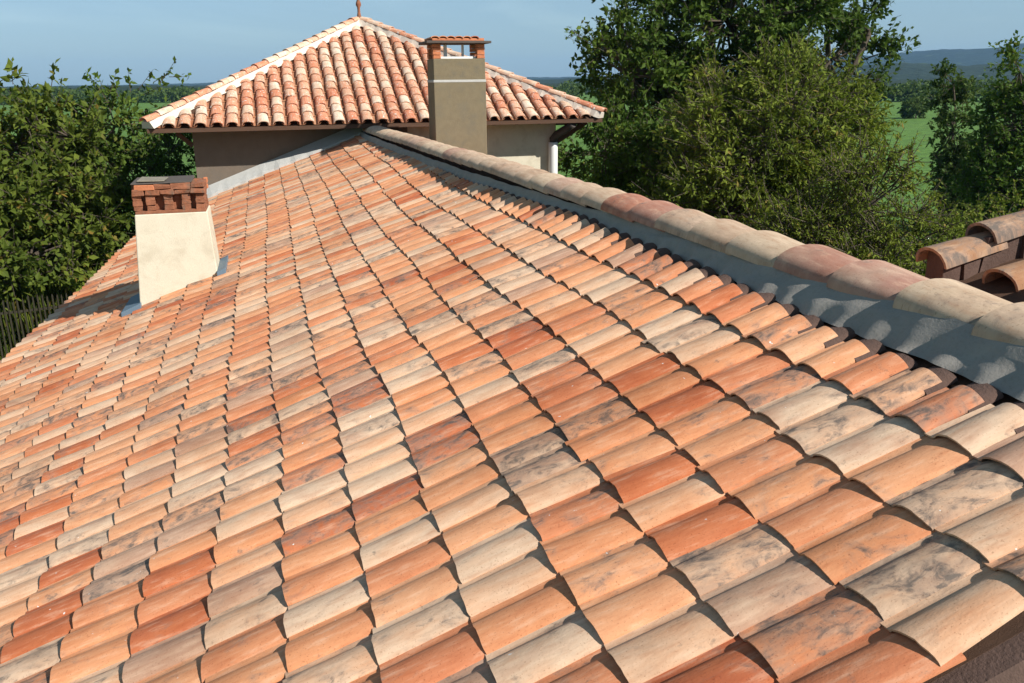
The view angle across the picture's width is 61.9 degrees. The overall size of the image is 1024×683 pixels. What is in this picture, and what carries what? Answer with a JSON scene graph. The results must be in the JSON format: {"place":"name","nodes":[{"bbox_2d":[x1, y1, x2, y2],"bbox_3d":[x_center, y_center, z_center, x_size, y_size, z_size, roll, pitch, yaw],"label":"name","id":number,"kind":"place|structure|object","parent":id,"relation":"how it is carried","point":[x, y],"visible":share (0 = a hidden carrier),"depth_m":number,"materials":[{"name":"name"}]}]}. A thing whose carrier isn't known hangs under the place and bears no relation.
{"place":"outdoors","nodes":[
{"label":"outdoors","id":0,"kind":"place"},
{"bbox_2d":[7,79,1010,98],"bbox_3d":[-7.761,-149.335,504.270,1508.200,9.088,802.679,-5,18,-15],"label":"hills","id":1,"kind":"structure","parent":0,"point":[123,88],"depth_m":569.34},
{"bbox_2d":[0,92,1023,250],"bbox_3d":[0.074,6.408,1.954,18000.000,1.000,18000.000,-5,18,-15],"label":"ground","id":2,"kind":"structure","parent":0,"point":[912,126],"depth_m":96.67,"materials":[{"name":"green plant"}]},
{"bbox_2d":[0,290,71,358],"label":"picket fence","id":3,"kind":"object","parent":2,"relation":"on","point":[24,310],"visible":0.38,"depth_m":18.91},
{"bbox_2d":[0,261,107,359],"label":"reed hedge","id":4,"kind":"object","parent":2,"relation":"on","point":[59,291],"visible":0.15,"depth_m":19.72,"materials":[{"name":"plant"}]},
{"bbox_2d":[0,57,134,315],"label":"fruit tree","id":5,"kind":"object","parent":2,"relation":"on","point":[63,211],"visible":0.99,"depth_m":19.90,"materials":[{"name":"green plant"}]},
{"bbox_2d":[15,56,191,269],"bbox_3d":[-11.332,-3.721,22.913,4.255,7.487,4.505,11,20,34],"label":"fruit tree","id":6,"kind":"object","parent":2,"relation":"on","point":[123,158],"visible":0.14,"depth_m":22.43,"materials":[{"name":"green plant"}]},
{"bbox_2d":[114,129,196,210],"bbox_3d":[-11.640,-4.568,28.252,3.132,5.957,4.167,9,19,28],"label":"shrub","id":7,"kind":"object","parent":2,"relation":"on","point":[174,166],"visible":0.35,"depth_m":28.05,"materials":[{"name":"green plant"}]},
{"bbox_2d":[0,79,594,104],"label":"woodland","id":8,"kind":"object","parent":2,"relation":"on","point":[174,94],"visible":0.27,"depth_m":335.31,"materials":[{"name":"green plant"}]},
{"bbox_2d":[139,0,606,184],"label":"tower house","id":9,"kind":"structure","parent":2,"relation":"on","point":[358,71],"depth_m":20.87,"materials":[{"name":"ceramic"}]},
{"bbox_2d":[0,36,1023,682],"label":"farmhouse","id":10,"kind":"object","parent":2,"relation":"on","point":[450,400],"visible":1,"depth_m":4.44,"materials":[{"name":"ceramic"}]},
{"bbox_2d":[558,90,732,216],"bbox_3d":[3.944,-3.469,23.144,6.622,6.522,3.972,11,21,34],"label":"shrub","id":11,"kind":"object","parent":2,"relation":"on","point":[616,152],"visible":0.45,"depth_m":22.72,"materials":[{"name":"green plant"}]},
{"bbox_2d":[564,0,921,193],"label":"broadleaf tree","id":12,"kind":"object","parent":2,"relation":"on","point":[657,57],"visible":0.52,"depth_m":27.12,"materials":[{"name":"green plant"}]},
{"bbox_2d":[628,25,907,246],"bbox_3d":[5.635,-2.862,18.765,5.814,7.846,6.928,5,18,17],"label":"feathery tree","id":13,"kind":"object","parent":2,"relation":"on","point":[768,165],"visible":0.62,"depth_m":18.04,"materials":[{"name":"green plant"}]},
{"bbox_2d":[608,73,1020,101],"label":"woodland","id":14,"kind":"object","parent":2,"relation":"on","point":[909,89],"visible":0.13,"depth_m":239.23,"materials":[{"name":"green plant"}]},
{"bbox_2d":[739,118,981,276],"bbox_3d":[6.144,-0.764,14.800,4.678,6.130,3.568,-5,18,-15],"label":"shrub","id":15,"kind":"object","parent":2,"relation":"on","point":[871,240],"visible":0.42,"depth_m":14.20,"materials":[{"name":"green plant"}]},
{"bbox_2d":[896,95,933,118],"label":"field bush","id":16,"kind":"object","parent":2,"relation":"on","point":[906,111],"visible":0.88,"depth_m":136.98,"materials":[{"name":"green plant"}]},
{"bbox_2d":[920,57,986,236],"bbox_3d":[20.153,-8.412,37.868,3.620,8.153,5.311,0,17,3],"label":"slender tree","id":17,"kind":"object","parent":2,"relation":"on","point":[950,155],"visible":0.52,"depth_m":38.21,"materials":[{"name":"green plant"}]},
{"bbox_2d":[909,179,1023,269],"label":"shrub","id":18,"kind":"object","parent":2,"relation":"on","point":[996,205],"visible":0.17,"depth_m":27.36,"materials":[{"name":"green plant"}]},
{"bbox_2d":[916,208,1023,302],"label":"outbuilding","id":19,"kind":"structure","parent":2,"relation":"on","point":[987,255],"depth_m":6.03,"materials":[{"name":"tile"}]},
{"bbox_2d":[946,30,1023,220],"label":"slender tree","id":20,"kind":"object","parent":2,"relation":"on","point":[995,162],"visible":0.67,"depth_m":31.99,"materials":[{"name":"green plant"}]},
{"bbox_2d":[0,0,1023,86],"label":"sky","id":21,"kind":"structure","parent":0,"point":[209,40],"materials":[{"name":"blue"}]},
{"bbox_2d":[2,62,1023,88],"bbox_3d":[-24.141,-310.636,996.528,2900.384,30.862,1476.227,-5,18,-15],"label":"hills","id":22,"kind":"structure","parent":0,"point":[916,71],"depth_m":1175.77,"materials":[{"name":"blue"}]},
{"bbox_2d":[8,43,1023,86],"bbox_3d":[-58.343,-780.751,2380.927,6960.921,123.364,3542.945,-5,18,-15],"label":"hills","id":23,"kind":"structure","parent":0,"point":[965,57],"depth_m":2852.29,"materials":[{"name":"blue"}]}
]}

